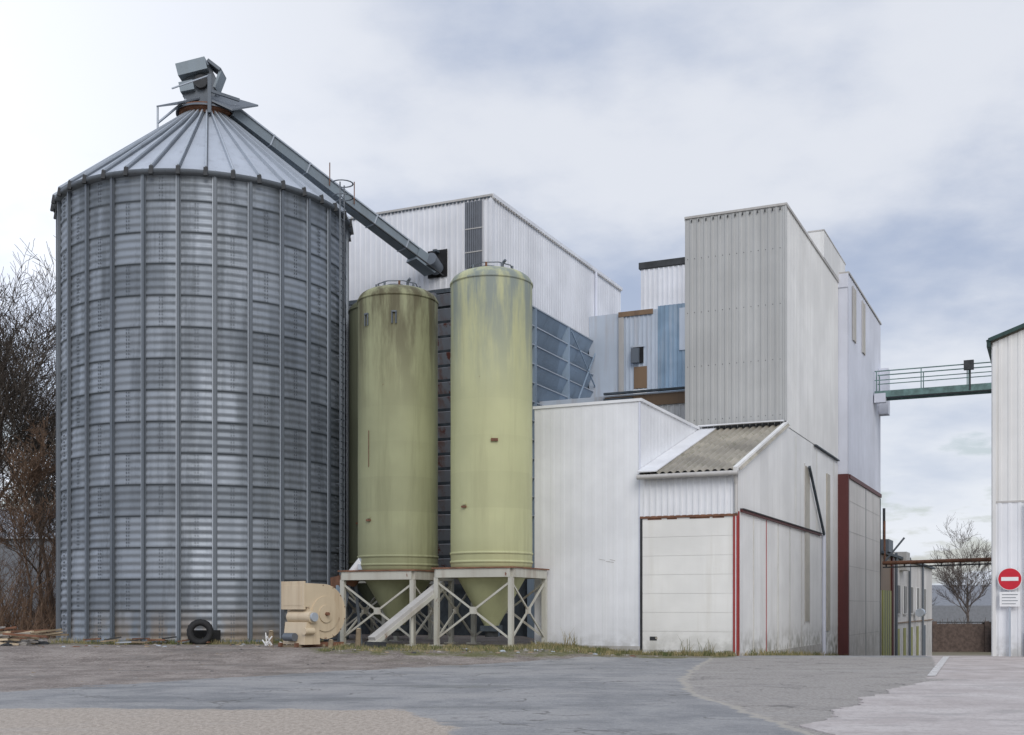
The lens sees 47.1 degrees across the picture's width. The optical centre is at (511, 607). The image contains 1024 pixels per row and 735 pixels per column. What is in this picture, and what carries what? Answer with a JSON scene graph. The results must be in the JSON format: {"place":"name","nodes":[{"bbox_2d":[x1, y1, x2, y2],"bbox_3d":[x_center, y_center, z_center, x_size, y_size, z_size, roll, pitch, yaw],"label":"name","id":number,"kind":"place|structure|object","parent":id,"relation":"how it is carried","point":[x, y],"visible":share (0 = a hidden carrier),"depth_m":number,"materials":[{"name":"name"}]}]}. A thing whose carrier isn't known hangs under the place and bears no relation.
{"place":"outdoors","nodes":[
{"label":"outdoors","id":0,"kind":"place"},
{"bbox_2d":[12,646,705,681],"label":"scattered gravel","id":1,"kind":"structure","parent":0,"point":[234,668],"depth_m":33.22,"materials":[{"name":"grey gravel"}]},
{"bbox_2d":[42,631,846,655],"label":"dry grass","id":2,"kind":"structure","parent":0,"point":[602,650],"depth_m":39.65,"materials":[{"name":"plant"}]},
{"bbox_2d":[4,629,990,655],"bbox_3d":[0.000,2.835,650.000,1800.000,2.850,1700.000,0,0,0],"label":"ground","id":3,"kind":"structure","parent":0,"point":[961,653],"depth_m":105.68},
{"bbox_2d":[0,235,55,593],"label":"bare tree","id":4,"kind":"object","parent":3,"relation":"on","point":[4,367],"visible":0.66,"depth_m":54.96,"materials":[{"name":"brown plant"}]},
{"bbox_2d":[0,412,55,629],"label":"bare tree","id":5,"kind":"object","parent":3,"relation":"on","point":[35,472],"visible":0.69,"depth_m":52.45,"materials":[{"name":"brown plant"}]},
{"bbox_2d":[0,300,55,628],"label":"bare tree","id":6,"kind":"object","parent":3,"relation":"on","point":[36,494],"visible":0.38,"depth_m":56.90,"materials":[{"name":"brown plant"}]},
{"bbox_2d":[0,256,55,518],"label":"bare tree","id":7,"kind":"object","parent":3,"relation":"on","point":[52,342],"visible":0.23,"depth_m":59.07,"materials":[{"name":"brown plant"}]},
{"bbox_2d":[0,510,55,628],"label":"distant shed","id":8,"kind":"structure","parent":3,"relation":"on","point":[7,553],"depth_m":75.00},
{"bbox_2d":[0,377,55,617],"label":"bare tree","id":9,"kind":"object","parent":3,"relation":"on","point":[5,531],"visible":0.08,"depth_m":62.93,"materials":[{"name":"brown plant"}]},
{"bbox_2d":[268,630,273,645],"bbox_3d":[-8.342,1.129,40.605,0.213,0.654,0.199,0,0,0],"label":"wooden post","id":10,"kind":"object","parent":3,"relation":"on","point":[271,632],"visible":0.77,"depth_m":40.55,"materials":[{"name":"brown wood"}]},
{"bbox_2d":[328,639,333,646],"bbox_3d":[-6.092,1.271,39.405,0.213,0.380,0.199,0,0,0],"label":"wooden post","id":11,"kind":"object","parent":3,"relation":"on","point":[330,642],"visible":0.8,"depth_m":39.34,"materials":[{"name":"brown wood"}]},
{"bbox_2d":[355,628,360,646],"bbox_3d":[-5.192,1.078,39.605,0.213,0.754,0.199,0,0,0],"label":"wooden post","id":12,"kind":"object","parent":3,"relation":"on","point":[358,637],"visible":0.8,"depth_m":39.54,"materials":[{"name":"brown wood"}]},
{"bbox_2d":[349,193,622,637],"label":"louvred process building","id":13,"kind":"structure","parent":3,"relation":"on","point":[572,292],"depth_m":57.77,"materials":[{"name":"metal"}]},
{"bbox_2d":[540,386,684,419],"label":"connecting block","id":14,"kind":"structure","parent":13,"relation":"attached to","point":[672,402],"depth_m":57.26,"materials":[{"name":"grey metal"}]},
{"bbox_2d":[589,257,684,396],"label":"blue clad headhouse","id":15,"kind":"structure","parent":14,"relation":"on","point":[643,348],"depth_m":65.03,"materials":[{"name":"metal"}]},
{"bbox_2d":[533,398,700,650],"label":"white annex building","id":16,"kind":"structure","parent":3,"relation":"on","point":[591,459],"depth_m":41.75,"materials":[{"name":"white metal"}]},
{"bbox_2d":[636,420,839,655],"bbox_3d":[10.178,-1.624,48.914,3.616,11.449,20.291,0,0,25],"label":"garage lean to","id":17,"kind":"object","parent":3,"relation":"on","point":[738,536],"visible":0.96,"depth_m":41.37,"materials":[{"name":"paint"}]},
{"bbox_2d":[684,202,845,457],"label":"grey clad tower","id":18,"kind":"structure","parent":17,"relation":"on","point":[761,313],"depth_m":47.60,"materials":[{"name":"metal"}]},
{"bbox_2d":[838,271,889,655],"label":"end tower block","id":19,"kind":"structure","parent":3,"relation":"on","point":[860,412],"depth_m":60.26,"materials":[{"name":"white metal"}]},
{"bbox_2d":[874,359,990,403],"bbox_3d":[23.571,-12.250,64.034,7.240,1.900,1.620,0,0,25],"label":"steel footbridge","id":20,"kind":"object","parent":19,"relation":"attached to","point":[968,388],"visible":0.73,"depth_m":64.16,"materials":[{"name":"metal"}]},
{"bbox_2d":[881,508,934,655],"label":"outbuilding","id":21,"kind":"structure","parent":3,"relation":"on","point":[906,611],"depth_m":78.70,"materials":[{"name":"white metal"}]},
{"bbox_2d":[930,515,990,623],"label":"bare tree","id":22,"kind":"object","parent":3,"relation":"on","point":[958,577],"visible":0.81,"depth_m":126.97,"materials":[{"name":"brown plant"}]},
{"bbox_2d":[932,621,990,651],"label":"wall bays","id":23,"kind":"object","parent":3,"relation":"on","point":[961,637],"depth_m":112.00,"materials":[{"name":"brick"}]},
{"bbox_2d":[932,585,990,623],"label":"distant hall","id":24,"kind":"structure","parent":3,"relation":"on","point":[944,609],"depth_m":150.00,"materials":[{"name":"metal"}]},
{"bbox_2d":[940,617,985,623],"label":"distant hedge","id":25,"kind":"object","parent":3,"relation":"on","point":[960,620],"visible":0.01,"depth_m":116.59,"materials":[{"name":"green plant"}]},
{"bbox_2d":[986,323,1023,656],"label":"white warehouse","id":26,"kind":"structure","parent":3,"relation":"on","point":[1005,349],"depth_m":38.70,"materials":[{"name":"white metal"}]},
{"bbox_2d":[882,521,990,567],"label":"overhead pipe bridge","id":27,"kind":"structure","parent":26,"relation":"attached to","point":[922,562],"depth_m":67.21,"materials":[{"name":"metal"}]},
{"bbox_2d":[998,567,1021,656],"bbox_3d":[16.317,0.350,38.526,0.740,3.300,0.125,0,0,25],"label":"no entry sign","id":28,"kind":"object","parent":3,"relation":"on","point":[1009,578],"visible":0.99,"depth_m":38.49,"materials":[{"name":"metal"}]},
{"bbox_2d":[0,634,1023,734],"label":"asphalt yard","id":29,"kind":"structure","parent":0,"point":[261,691],"depth_m":23.11,"materials":[{"name":"grey asphalt"}]},
{"bbox_2d":[0,514,55,638],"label":"bramble undergrowth","id":30,"kind":"object","parent":29,"relation":"on","point":[42,621],"visible":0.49,"depth_m":52.90,"materials":[{"name":"brown plant"}]},
{"bbox_2d":[187,619,213,644],"bbox_3d":[-11.300,0.910,42.600,0.954,0.969,0.366,0,0,-12],"label":"old tyre","id":31,"kind":"object","parent":29,"relation":"on","point":[192,626],"visible":0.98,"depth_m":42.50,"materials":[{"name":"rubber"}]},
{"bbox_2d":[50,56,353,643],"bbox_3d":[-12.622,-10.371,49.070,12.404,24.542,12.078,0,0,0],"label":"corrugated grain silo","id":32,"kind":"object","parent":29,"relation":"on","point":[203,239],"visible":0.94,"depth_m":44.00,"materials":[{"name":"metal"}]},
{"bbox_2d":[229,104,442,275],"bbox_3d":[-7.515,-18.227,52.391,11.052,5.201,1.206,0,0,-42],"label":"inclined conveyor","id":33,"kind":"object","parent":32,"relation":"attached to","point":[422,261],"visible":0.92,"depth_m":52.52,"materials":[{"name":"metal"}]},
{"bbox_2d":[278,581,344,647],"bbox_3d":[-6.763,0.250,40.071,1.550,2.240,2.277,0,0,40],"label":"centrifugal blower","id":34,"kind":"object","parent":29,"relation":"on","point":[315,614],"visible":0.97,"depth_m":39.66,"materials":[{"name":"beige paint"}]},
{"bbox_2d":[0,626,635,657],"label":"rubble pile","id":35,"kind":"object","parent":29,"relation":"on","point":[8,638],"visible":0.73,"depth_m":41.71,"materials":[{"name":"stone"}]},
{"bbox_2d":[338,302,433,640],"bbox_3d":[-5.310,-5.633,48.766,3.240,14.666,3.240,0,0,25],"label":"green storage tank","id":36,"kind":"object","parent":29,"relation":"on","point":[365,591],"visible":0.14,"depth_m":47.97,"materials":[{"name":"metal"}]},
{"bbox_2d":[338,278,457,645],"bbox_3d":[-4.179,-5.108,43.082,3.280,13.616,3.280,0,0,25],"label":"green storage tank","id":37,"kind":"object","parent":29,"relation":"on","point":[398,439],"visible":0.94,"depth_m":41.84,"materials":[{"name":"metal"}]},
{"bbox_2d":[330,558,362,643],"bbox_3d":[-5.955,-0.314,43.054,2.193,3.452,1.012,0,0,36],"label":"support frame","id":38,"kind":"object","parent":37,"relation":"attached to","point":[335,582],"visible":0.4,"depth_m":43.08,"materials":[{"name":"metal"}]},
{"bbox_2d":[431,259,551,646],"bbox_3d":[-0.723,-5.208,41.478,3.240,13.816,3.240,0,0,25],"label":"green storage tank","id":39,"kind":"object","parent":29,"relation":"on","point":[490,569],"visible":0.98,"depth_m":40.26,"materials":[{"name":"metal"}]},
{"bbox_2d":[364,581,444,647],"bbox_3d":[-3.547,0.269,39.877,0.581,2.361,3.607,0,0,40],"label":"discharge auger","id":40,"kind":"object","parent":39,"relation":"attached to","point":[378,636],"visible":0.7,"depth_m":39.63,"materials":[{"name":"paint"}]},
{"bbox_2d":[927,656,949,675],"bbox_3d":[11.950,1.598,32.800,0.186,0.015,12.145,0,0,22],"label":"painted road line","id":41,"kind":"object","parent":29,"relation":"on","point":[937,667],"visible":1,"depth_m":31.50,"materials":[{"name":"white paint"}]},
{"bbox_2d":[0,0,1023,584],"label":"sky","id":42,"kind":"structure","parent":0,"point":[894,129],"materials":[{"name":"grey"}]},
{"bbox_2d":[799,678,1023,734],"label":"concrete pavement","id":43,"kind":"structure","parent":0,"point":[974,707],"depth_m":17.79,"materials":[{"name":"grey concrete"}]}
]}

